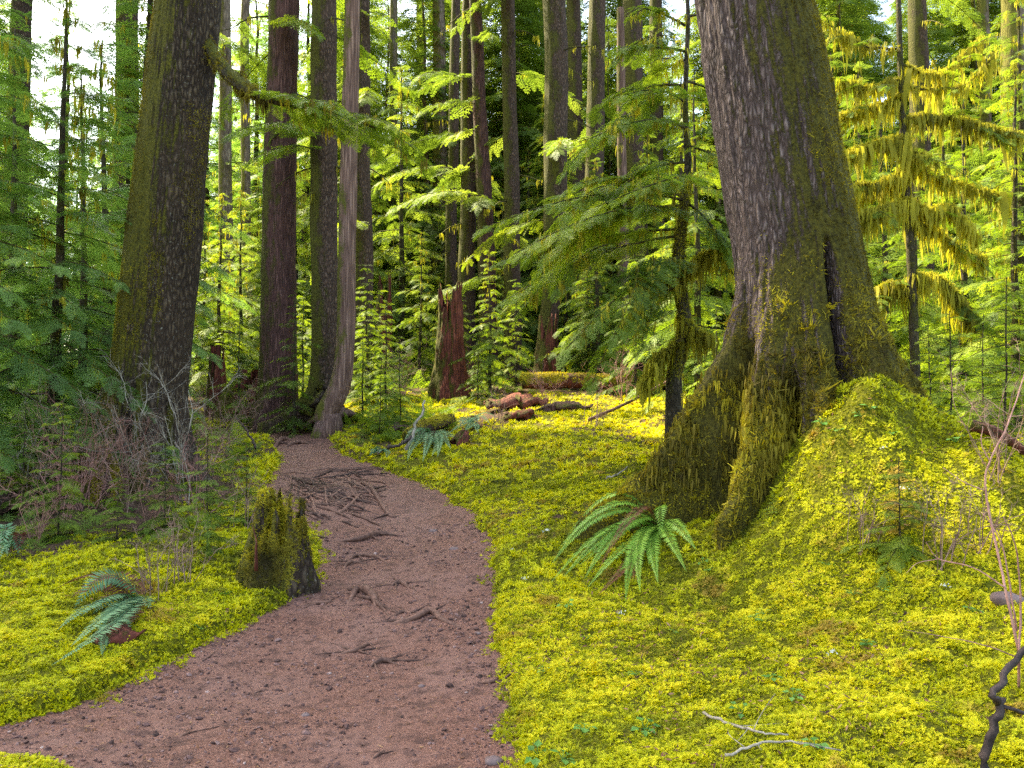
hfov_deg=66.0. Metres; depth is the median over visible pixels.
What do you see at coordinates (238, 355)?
young hemlock
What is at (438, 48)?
conifer tree
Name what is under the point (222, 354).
hemlock
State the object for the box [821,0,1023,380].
mossy hemlock
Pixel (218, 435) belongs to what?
bare shrub
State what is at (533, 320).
young hemlock
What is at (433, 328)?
hemlock
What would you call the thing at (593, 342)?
hemlock
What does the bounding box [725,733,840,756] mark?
fallen twig
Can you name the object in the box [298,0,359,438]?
conifer tree
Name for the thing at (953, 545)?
bare shrub
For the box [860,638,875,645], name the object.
herb seedling
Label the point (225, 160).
conifer tree
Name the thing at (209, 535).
hemlock sapling
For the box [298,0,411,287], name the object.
conifer
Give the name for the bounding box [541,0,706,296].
conifer
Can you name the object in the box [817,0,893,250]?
conifer
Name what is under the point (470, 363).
bare shrub
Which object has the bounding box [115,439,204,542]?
hemlock seedling
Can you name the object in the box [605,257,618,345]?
hemlock
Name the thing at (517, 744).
moss edge
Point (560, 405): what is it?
rotten wood
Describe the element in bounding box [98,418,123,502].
mossy stick
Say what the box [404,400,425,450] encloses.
dead branch
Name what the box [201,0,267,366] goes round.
conifer tree
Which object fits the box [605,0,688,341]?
conifer tree
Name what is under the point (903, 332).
young hemlock
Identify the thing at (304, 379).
young hemlock
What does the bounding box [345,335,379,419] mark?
young hemlock
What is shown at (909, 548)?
hemlock seedling
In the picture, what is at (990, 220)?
young hemlock
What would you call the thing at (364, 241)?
conifer tree
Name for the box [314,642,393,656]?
exposed root
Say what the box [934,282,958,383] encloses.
hemlock
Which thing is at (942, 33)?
conifer
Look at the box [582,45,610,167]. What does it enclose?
conifer
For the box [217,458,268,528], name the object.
hemlock seedling
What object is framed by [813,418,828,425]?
herb seedling
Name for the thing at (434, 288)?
young hemlock
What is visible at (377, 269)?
young hemlock
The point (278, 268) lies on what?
conifer tree
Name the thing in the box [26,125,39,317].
conifer
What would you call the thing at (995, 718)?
knobby branch
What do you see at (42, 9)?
sky
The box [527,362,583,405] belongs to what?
bare shrub
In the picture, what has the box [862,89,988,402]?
young hemlock
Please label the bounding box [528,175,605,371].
young hemlock
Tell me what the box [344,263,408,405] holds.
young hemlock
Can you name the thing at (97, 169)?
conifer
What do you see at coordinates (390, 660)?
exposed root
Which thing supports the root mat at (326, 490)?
on the ground
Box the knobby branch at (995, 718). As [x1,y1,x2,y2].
[978,646,1023,767]
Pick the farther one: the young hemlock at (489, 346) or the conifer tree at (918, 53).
the conifer tree at (918, 53)
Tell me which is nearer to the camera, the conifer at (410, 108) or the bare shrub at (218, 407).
the bare shrub at (218, 407)
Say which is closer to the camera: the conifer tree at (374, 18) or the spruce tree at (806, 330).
the spruce tree at (806, 330)
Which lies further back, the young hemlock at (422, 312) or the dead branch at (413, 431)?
the young hemlock at (422, 312)
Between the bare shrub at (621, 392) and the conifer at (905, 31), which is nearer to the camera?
the bare shrub at (621, 392)
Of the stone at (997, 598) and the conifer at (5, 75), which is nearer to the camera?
the stone at (997, 598)
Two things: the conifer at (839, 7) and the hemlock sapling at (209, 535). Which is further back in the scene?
the conifer at (839, 7)
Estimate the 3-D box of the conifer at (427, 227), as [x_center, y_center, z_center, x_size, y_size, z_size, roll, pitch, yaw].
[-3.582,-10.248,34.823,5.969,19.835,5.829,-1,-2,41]
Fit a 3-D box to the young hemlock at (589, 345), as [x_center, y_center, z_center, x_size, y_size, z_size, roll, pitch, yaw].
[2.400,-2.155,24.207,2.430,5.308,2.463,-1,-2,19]
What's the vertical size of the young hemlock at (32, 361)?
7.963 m
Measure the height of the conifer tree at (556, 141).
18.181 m
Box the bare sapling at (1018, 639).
[907,376,1023,686]
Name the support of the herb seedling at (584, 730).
on the ground
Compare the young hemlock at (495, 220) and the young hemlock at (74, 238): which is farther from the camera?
the young hemlock at (495, 220)
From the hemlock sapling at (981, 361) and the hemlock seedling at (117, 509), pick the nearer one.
the hemlock seedling at (117, 509)
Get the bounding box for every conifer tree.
[0,0,63,412]
[26,0,144,302]
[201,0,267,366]
[217,0,325,431]
[218,0,297,366]
[220,0,418,433]
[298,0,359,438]
[298,0,396,393]
[370,0,430,351]
[370,0,501,302]
[370,3,423,363]
[373,0,503,378]
[385,0,537,380]
[392,0,515,331]
[415,0,588,380]
[459,0,622,329]
[566,0,659,365]
[567,0,608,365]
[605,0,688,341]
[866,0,1001,359]
[952,0,1023,353]
[965,0,1000,304]
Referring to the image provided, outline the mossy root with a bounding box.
[300,384,327,416]
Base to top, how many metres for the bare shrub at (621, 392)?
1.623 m
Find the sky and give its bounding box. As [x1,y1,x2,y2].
[0,0,997,358]
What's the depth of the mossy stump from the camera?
6.55 m
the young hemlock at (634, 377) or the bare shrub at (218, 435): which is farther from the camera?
the young hemlock at (634, 377)
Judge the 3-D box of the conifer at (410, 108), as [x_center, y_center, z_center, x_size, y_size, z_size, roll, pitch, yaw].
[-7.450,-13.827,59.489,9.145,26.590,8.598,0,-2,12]
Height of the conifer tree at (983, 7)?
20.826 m
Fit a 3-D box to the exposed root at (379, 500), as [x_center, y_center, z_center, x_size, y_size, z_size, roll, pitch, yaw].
[-1.770,1.473,10.033,0.905,0.301,1.986,0,-2,0]
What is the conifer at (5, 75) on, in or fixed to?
on the ground
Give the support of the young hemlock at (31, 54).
on the ground
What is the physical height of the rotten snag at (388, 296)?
4.001 m
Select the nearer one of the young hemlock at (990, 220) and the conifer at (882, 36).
the young hemlock at (990, 220)
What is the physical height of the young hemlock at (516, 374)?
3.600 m
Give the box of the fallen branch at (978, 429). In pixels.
[969,420,1023,455]
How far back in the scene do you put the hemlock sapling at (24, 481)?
8.94 m
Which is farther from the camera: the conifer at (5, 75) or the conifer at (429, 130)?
the conifer at (5, 75)
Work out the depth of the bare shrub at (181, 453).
9.37 m
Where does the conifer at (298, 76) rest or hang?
on the ground
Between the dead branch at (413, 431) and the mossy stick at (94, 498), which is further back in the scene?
the dead branch at (413, 431)
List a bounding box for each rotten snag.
[203,345,225,415]
[375,271,392,379]
[427,281,471,400]
[533,314,563,389]
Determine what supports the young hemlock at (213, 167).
on the ground
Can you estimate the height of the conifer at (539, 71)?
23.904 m
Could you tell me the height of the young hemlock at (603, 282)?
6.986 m
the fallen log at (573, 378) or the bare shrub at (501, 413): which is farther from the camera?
the fallen log at (573, 378)
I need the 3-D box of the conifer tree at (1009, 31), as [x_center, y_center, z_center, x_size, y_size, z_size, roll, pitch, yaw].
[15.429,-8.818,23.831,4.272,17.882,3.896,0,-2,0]
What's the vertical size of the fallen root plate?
1.355 m
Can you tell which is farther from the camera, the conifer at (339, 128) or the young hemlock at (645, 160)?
the conifer at (339, 128)
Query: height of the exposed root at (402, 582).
0.095 m
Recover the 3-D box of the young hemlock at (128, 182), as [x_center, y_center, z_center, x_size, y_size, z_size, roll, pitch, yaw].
[-9.971,-3.263,20.273,4.642,10.004,4.580,-1,-2,33]
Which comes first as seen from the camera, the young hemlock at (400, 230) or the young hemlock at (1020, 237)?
the young hemlock at (1020, 237)
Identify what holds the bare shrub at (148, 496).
on the ground
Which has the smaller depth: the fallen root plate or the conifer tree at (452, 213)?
the fallen root plate
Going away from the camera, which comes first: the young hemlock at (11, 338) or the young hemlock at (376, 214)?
the young hemlock at (11, 338)
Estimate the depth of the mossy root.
16.94 m
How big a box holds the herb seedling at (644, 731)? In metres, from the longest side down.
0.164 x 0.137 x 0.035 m
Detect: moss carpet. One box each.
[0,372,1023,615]
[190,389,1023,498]
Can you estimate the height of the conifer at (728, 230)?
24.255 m
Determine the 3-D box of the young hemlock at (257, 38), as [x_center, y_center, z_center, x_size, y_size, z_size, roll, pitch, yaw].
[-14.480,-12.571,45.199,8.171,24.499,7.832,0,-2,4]
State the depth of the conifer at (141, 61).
66.42 m
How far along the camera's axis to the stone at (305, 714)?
4.30 m
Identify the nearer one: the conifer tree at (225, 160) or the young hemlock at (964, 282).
the young hemlock at (964, 282)
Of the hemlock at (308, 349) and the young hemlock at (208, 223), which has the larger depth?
the young hemlock at (208, 223)
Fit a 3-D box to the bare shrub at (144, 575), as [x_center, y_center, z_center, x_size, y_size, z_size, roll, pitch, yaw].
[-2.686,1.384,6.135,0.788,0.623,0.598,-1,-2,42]
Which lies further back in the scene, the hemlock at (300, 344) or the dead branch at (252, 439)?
the hemlock at (300, 344)
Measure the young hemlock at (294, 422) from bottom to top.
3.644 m
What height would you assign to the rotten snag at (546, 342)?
2.380 m
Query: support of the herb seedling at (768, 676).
on the ground
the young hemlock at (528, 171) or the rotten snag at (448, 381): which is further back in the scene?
the young hemlock at (528, 171)
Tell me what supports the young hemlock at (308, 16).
on the ground
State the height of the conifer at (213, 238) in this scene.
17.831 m
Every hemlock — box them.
[0,0,94,383]
[0,0,138,521]
[0,0,193,506]
[0,1,73,336]
[0,28,114,444]
[0,73,207,470]
[3,39,222,457]
[28,157,100,388]
[30,0,100,336]
[30,62,221,408]
[44,0,256,382]
[87,78,114,247]
[189,192,259,394]
[189,200,247,382]
[192,50,261,357]
[196,285,243,380]
[197,190,260,378]
[201,326,234,394]
[205,131,310,375]
[209,316,257,424]
[210,0,298,347]
[215,181,261,363]
[235,0,341,361]
[235,95,310,364]
[256,290,321,437]
[296,280,310,387]
[296,296,310,397]
[297,143,410,369]
[297,160,375,366]
[297,307,309,378]
[301,332,310,376]
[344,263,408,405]
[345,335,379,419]
[347,291,392,403]
[349,290,409,393]
[359,303,419,415]
[370,65,451,374]
[370,159,425,365]
[387,230,440,386]
[392,184,478,372]
[395,75,536,363]
[425,309,437,374]
[430,285,470,373]
[449,249,527,398]
[460,332,498,406]
[462,286,479,387]
[472,0,734,441]
[475,202,534,375]
[479,279,539,392]
[495,97,579,371]
[496,147,563,369]
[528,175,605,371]
[534,157,650,391]
[558,263,629,375]
[562,276,607,374]
[565,241,631,374]
[594,259,665,397]
[603,131,707,373]
[604,157,617,326]
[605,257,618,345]
[611,53,734,395]
[623,76,734,419]
[685,304,726,389]
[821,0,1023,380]
[829,52,924,315]
[839,61,930,369]
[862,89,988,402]
[875,129,991,414]
[877,75,1009,370]
[904,67,1023,413]
[907,0,1023,391]
[928,59,1023,431]
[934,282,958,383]
[941,22,1003,353]
[947,177,1023,397]
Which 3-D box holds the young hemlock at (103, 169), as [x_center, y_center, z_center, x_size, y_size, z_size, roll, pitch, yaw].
[-8.111,-2.353,15.443,4.145,8.956,4.674,0,-2,14]
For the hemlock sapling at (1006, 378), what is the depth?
9.20 m
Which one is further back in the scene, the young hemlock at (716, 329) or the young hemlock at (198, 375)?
the young hemlock at (198, 375)
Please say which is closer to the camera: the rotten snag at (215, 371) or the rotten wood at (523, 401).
the rotten wood at (523, 401)
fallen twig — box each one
[702,694,788,741]
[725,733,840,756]
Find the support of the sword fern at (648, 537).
on the ground
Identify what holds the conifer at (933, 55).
on the ground
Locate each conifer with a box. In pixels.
[0,0,52,239]
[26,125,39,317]
[66,0,435,495]
[68,111,112,357]
[138,17,146,121]
[195,103,240,358]
[198,15,263,288]
[207,60,239,304]
[233,0,305,335]
[296,0,425,346]
[296,2,379,318]
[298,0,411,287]
[370,0,415,325]
[373,0,478,353]
[374,30,429,236]
[377,0,522,300]
[396,5,498,364]
[416,0,568,369]
[476,0,567,355]
[489,0,612,236]
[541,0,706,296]
[559,15,651,354]
[580,4,587,163]
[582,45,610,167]
[643,64,677,339]
[651,0,734,347]
[662,18,679,222]
[664,30,712,310]
[667,6,731,294]
[698,48,733,326]
[816,0,905,286]
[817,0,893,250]
[822,0,901,346]
[871,0,955,346]
[874,0,983,336]
[883,0,949,225]
[895,0,1000,351]
[929,2,992,205]
[947,0,1000,342]
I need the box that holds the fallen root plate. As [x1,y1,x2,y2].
[210,369,257,421]
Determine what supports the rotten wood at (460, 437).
on the ground
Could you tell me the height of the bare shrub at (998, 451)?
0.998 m
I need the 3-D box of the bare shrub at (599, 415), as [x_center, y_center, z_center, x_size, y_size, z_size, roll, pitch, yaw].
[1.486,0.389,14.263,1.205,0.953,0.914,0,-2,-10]
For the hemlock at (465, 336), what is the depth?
22.72 m
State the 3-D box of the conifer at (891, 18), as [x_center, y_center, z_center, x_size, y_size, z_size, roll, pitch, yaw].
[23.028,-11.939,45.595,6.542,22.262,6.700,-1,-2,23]
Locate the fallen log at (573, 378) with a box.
[519,371,693,389]
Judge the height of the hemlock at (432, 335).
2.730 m
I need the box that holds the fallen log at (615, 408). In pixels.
[588,381,665,420]
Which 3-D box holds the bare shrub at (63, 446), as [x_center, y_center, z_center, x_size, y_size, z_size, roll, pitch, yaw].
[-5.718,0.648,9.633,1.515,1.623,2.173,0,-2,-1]
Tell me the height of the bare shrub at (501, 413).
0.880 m
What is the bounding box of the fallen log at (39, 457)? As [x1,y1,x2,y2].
[10,435,83,477]
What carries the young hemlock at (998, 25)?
on the ground
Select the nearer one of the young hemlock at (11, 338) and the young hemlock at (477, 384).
the young hemlock at (11, 338)
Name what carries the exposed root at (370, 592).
on the ground
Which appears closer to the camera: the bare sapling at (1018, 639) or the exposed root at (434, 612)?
the bare sapling at (1018, 639)
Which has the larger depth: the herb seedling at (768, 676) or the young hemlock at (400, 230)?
the young hemlock at (400, 230)
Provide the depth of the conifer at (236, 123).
78.71 m
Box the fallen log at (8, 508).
[0,456,72,515]
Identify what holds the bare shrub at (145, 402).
on the ground
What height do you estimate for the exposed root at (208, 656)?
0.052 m
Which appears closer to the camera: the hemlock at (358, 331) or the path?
the path
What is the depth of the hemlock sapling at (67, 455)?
7.95 m
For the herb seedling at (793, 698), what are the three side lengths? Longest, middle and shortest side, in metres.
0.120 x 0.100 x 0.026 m
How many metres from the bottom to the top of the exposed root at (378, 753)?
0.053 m
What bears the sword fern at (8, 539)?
on the ground
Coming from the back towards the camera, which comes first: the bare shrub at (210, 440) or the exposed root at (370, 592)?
the bare shrub at (210, 440)
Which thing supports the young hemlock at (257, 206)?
on the ground
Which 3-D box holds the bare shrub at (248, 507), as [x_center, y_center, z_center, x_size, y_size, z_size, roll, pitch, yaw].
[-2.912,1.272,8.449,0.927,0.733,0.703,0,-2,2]
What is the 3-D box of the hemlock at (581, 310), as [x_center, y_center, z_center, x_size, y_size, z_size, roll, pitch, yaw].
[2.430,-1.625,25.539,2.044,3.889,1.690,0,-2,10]
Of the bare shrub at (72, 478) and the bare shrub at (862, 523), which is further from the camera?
the bare shrub at (72, 478)
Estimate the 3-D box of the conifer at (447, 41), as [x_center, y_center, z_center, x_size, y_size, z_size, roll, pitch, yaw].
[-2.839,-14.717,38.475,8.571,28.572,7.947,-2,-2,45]
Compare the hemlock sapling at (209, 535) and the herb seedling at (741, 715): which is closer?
the herb seedling at (741, 715)
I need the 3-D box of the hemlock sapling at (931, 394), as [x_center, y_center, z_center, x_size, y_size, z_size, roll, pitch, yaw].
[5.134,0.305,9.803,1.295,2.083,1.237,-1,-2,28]
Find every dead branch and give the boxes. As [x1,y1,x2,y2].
[235,415,256,448]
[387,435,411,449]
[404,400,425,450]
[605,466,627,478]
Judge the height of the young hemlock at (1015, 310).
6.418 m
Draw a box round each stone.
[301,712,309,716]
[484,755,502,765]
[990,591,1023,605]
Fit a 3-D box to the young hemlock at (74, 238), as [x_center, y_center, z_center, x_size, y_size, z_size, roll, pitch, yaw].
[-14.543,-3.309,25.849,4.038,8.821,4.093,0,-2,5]
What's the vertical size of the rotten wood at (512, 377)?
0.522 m
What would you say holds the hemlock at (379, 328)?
on the ground
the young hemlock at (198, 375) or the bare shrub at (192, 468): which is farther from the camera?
the young hemlock at (198, 375)
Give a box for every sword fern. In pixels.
[0,523,27,555]
[52,567,153,664]
[370,446,390,456]
[403,427,453,459]
[451,412,493,430]
[552,491,695,601]
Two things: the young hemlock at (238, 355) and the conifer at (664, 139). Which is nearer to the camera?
the young hemlock at (238, 355)
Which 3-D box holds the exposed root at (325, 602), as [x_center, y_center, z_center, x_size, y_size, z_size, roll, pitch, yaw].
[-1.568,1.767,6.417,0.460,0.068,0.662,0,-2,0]
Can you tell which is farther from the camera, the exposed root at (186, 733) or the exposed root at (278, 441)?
the exposed root at (278, 441)
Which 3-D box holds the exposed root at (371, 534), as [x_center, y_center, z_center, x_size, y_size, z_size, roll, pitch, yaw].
[-1.489,1.663,8.616,0.857,0.122,0.562,0,-2,0]
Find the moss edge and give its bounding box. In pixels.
[0,433,551,767]
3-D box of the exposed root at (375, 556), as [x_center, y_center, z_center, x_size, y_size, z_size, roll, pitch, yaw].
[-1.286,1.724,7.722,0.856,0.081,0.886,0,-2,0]
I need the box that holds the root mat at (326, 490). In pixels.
[276,467,391,538]
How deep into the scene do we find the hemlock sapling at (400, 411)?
16.49 m
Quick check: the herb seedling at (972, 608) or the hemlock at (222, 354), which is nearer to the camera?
the herb seedling at (972, 608)
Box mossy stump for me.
[235,484,321,598]
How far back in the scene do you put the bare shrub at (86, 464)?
9.19 m
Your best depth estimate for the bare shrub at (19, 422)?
11.38 m
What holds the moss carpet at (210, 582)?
on the ground
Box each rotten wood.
[92,624,146,644]
[383,422,412,433]
[450,430,470,447]
[484,392,548,409]
[503,408,539,421]
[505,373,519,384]
[535,400,592,412]
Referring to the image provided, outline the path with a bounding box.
[0,431,522,767]
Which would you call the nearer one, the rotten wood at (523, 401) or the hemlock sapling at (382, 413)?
the hemlock sapling at (382, 413)
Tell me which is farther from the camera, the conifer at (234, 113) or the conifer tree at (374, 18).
the conifer at (234, 113)
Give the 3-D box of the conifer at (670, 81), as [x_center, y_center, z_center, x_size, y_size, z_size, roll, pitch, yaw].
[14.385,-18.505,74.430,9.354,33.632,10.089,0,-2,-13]
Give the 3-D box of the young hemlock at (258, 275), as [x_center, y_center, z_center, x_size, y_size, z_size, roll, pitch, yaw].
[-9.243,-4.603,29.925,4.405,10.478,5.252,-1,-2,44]
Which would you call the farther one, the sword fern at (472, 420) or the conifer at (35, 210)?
the conifer at (35, 210)
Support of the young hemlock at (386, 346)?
on the ground
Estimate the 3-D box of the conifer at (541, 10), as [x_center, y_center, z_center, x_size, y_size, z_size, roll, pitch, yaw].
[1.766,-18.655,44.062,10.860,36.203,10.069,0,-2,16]
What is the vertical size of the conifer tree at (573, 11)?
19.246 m
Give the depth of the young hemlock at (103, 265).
12.06 m
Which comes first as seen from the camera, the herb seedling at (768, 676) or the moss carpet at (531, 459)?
the herb seedling at (768, 676)
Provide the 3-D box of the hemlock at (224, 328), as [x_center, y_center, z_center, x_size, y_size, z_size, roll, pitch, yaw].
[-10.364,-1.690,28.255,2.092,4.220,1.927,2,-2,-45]
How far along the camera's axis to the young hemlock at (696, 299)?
15.01 m
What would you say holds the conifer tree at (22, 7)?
on the ground
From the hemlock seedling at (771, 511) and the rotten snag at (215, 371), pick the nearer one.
the hemlock seedling at (771, 511)
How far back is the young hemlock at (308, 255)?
33.77 m
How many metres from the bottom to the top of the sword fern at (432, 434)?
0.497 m
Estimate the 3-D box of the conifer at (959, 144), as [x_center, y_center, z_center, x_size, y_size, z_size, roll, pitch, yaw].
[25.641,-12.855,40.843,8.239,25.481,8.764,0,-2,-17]
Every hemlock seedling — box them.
[89,475,143,542]
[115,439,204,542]
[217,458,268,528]
[760,495,780,525]
[840,457,949,587]
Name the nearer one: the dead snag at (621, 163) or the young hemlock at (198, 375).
the young hemlock at (198, 375)
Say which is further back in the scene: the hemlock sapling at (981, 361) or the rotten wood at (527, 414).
the rotten wood at (527, 414)
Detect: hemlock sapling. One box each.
[0,405,64,521]
[10,400,96,548]
[172,434,246,557]
[357,360,403,443]
[372,336,427,431]
[905,325,970,413]
[918,311,1006,425]
[947,277,1023,443]
[949,313,1022,432]
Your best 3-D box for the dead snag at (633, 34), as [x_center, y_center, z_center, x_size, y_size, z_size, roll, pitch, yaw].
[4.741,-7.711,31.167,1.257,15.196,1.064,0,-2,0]
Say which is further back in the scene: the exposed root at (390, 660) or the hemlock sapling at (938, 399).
the hemlock sapling at (938, 399)
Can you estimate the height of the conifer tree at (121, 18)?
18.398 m
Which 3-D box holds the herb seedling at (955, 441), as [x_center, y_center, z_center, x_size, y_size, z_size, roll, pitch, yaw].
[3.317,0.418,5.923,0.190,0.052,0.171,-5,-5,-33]
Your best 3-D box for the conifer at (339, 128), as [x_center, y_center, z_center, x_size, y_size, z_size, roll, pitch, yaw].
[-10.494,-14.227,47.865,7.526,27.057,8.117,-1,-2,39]
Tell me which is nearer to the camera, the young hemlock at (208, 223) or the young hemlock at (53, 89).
the young hemlock at (208, 223)
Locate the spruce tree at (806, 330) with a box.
[571,0,942,551]
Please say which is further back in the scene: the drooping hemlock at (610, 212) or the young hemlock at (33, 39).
the young hemlock at (33, 39)
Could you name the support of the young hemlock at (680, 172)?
on the ground
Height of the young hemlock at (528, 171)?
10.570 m
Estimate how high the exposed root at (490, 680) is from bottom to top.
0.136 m
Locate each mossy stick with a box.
[87,449,108,506]
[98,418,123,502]
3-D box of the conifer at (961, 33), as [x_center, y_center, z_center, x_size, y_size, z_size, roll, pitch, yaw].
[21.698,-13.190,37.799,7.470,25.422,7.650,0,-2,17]
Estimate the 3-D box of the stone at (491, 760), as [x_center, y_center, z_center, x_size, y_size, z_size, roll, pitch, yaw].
[-0.084,1.742,3.641,0.087,0.052,0.067,0,-2,0]
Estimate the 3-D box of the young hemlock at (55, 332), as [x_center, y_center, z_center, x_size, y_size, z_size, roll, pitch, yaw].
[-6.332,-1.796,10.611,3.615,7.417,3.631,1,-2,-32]
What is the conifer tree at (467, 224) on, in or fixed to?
on the ground
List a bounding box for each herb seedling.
[524,740,545,767]
[548,749,577,765]
[573,723,597,732]
[631,717,660,736]
[729,701,747,718]
[747,615,762,620]
[760,674,782,681]
[782,688,803,700]
[800,737,830,749]
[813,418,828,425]
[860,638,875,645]
[947,435,968,442]
[963,605,983,612]
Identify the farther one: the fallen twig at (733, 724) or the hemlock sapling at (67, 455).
the hemlock sapling at (67, 455)
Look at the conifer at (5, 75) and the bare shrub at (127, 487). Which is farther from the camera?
the conifer at (5, 75)
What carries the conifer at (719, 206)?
on the ground
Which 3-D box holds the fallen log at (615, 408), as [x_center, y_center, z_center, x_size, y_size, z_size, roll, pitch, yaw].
[2.505,0.270,16.096,2.093,0.948,1.844,0,-2,0]
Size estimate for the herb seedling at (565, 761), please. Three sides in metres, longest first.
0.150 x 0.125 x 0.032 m
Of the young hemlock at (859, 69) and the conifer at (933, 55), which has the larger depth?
the conifer at (933, 55)
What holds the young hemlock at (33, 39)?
on the ground
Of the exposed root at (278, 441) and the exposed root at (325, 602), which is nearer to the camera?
the exposed root at (325, 602)
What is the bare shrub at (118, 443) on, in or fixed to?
on the ground
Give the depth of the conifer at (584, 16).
69.96 m
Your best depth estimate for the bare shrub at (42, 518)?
7.70 m
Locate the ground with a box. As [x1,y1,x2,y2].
[0,367,1023,767]
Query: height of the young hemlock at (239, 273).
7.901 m
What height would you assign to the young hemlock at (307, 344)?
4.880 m
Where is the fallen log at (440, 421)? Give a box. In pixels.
[401,411,456,441]
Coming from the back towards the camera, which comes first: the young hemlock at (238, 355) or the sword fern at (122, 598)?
the young hemlock at (238, 355)
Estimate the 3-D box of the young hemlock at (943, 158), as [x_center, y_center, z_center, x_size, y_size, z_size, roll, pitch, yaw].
[13.115,-4.482,24.358,5.084,10.143,4.264,1,-2,-37]
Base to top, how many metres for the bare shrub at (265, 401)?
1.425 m
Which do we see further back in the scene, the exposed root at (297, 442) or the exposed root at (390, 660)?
the exposed root at (297, 442)
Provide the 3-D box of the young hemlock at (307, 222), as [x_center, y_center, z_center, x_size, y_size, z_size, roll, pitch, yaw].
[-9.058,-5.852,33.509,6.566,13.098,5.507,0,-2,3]
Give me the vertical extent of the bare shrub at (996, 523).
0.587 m
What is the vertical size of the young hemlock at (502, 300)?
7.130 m
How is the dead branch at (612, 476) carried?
on the ground
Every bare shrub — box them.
[0,368,108,499]
[0,390,160,511]
[0,419,109,522]
[1,378,97,501]
[1,394,46,475]
[15,471,66,545]
[38,389,158,499]
[55,345,195,483]
[65,375,117,473]
[70,407,168,513]
[97,460,180,531]
[105,353,246,502]
[109,524,196,600]
[142,410,270,515]
[153,503,238,590]
[187,390,245,474]
[188,362,274,457]
[192,421,248,466]
[200,471,287,528]
[222,371,275,430]
[380,333,433,398]
[465,338,482,384]
[477,385,515,423]
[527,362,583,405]
[572,380,616,426]
[581,339,646,400]
[806,481,910,552]
[871,473,1017,570]
[919,467,1023,555]
[936,339,1023,483]
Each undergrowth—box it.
[0,387,1013,556]
[2,359,1023,445]
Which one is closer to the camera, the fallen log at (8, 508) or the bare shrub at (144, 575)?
the bare shrub at (144, 575)
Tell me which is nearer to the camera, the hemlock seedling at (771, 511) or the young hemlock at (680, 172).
the hemlock seedling at (771, 511)
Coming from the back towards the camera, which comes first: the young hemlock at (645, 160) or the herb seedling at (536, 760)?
the young hemlock at (645, 160)
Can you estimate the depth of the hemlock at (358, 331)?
20.45 m
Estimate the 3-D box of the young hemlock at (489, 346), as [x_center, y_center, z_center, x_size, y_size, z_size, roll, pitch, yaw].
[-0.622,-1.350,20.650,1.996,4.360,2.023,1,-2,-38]
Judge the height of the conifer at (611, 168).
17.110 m
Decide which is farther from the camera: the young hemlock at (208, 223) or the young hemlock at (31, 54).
the young hemlock at (208, 223)
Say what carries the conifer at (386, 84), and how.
on the ground
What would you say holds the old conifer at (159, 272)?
on the ground
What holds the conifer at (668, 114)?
on the ground
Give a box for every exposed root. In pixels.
[176,726,219,736]
[201,652,214,660]
[255,436,292,447]
[282,440,318,447]
[295,592,345,610]
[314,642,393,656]
[323,558,363,568]
[326,750,397,758]
[336,529,402,543]
[346,583,390,616]
[347,552,398,565]
[354,481,397,519]
[368,598,440,625]
[370,649,431,679]
[372,576,431,595]
[375,602,460,625]
[480,662,520,683]
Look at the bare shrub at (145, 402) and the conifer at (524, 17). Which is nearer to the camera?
the bare shrub at (145, 402)
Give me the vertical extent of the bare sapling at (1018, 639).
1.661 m
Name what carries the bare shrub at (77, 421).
on the ground
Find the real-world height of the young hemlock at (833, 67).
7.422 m
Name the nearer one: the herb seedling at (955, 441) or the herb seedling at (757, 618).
the herb seedling at (757, 618)
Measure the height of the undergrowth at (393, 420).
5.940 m
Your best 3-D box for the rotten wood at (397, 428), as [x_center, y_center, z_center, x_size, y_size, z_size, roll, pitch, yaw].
[-2.198,0.867,15.880,0.862,0.290,0.595,1,-2,-23]
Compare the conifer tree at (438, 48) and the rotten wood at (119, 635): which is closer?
the rotten wood at (119, 635)
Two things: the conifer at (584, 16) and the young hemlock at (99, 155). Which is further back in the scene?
the conifer at (584, 16)
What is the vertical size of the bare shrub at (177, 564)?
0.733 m
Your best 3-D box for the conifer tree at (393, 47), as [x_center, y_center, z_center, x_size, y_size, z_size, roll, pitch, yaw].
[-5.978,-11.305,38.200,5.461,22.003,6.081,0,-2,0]
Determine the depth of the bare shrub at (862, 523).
5.39 m
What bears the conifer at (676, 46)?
on the ground
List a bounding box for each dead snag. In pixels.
[617,7,630,343]
[623,0,644,338]
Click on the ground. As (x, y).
(828, 465)
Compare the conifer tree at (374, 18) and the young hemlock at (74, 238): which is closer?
the young hemlock at (74, 238)
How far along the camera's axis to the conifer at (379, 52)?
37.05 m
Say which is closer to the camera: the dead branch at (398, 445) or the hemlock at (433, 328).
the dead branch at (398, 445)
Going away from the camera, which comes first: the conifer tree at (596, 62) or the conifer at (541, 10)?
the conifer tree at (596, 62)
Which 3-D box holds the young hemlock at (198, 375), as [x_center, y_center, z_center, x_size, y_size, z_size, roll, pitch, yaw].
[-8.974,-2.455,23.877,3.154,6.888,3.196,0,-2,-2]
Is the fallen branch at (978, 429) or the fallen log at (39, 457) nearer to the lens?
the fallen branch at (978, 429)
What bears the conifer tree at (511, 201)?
on the ground

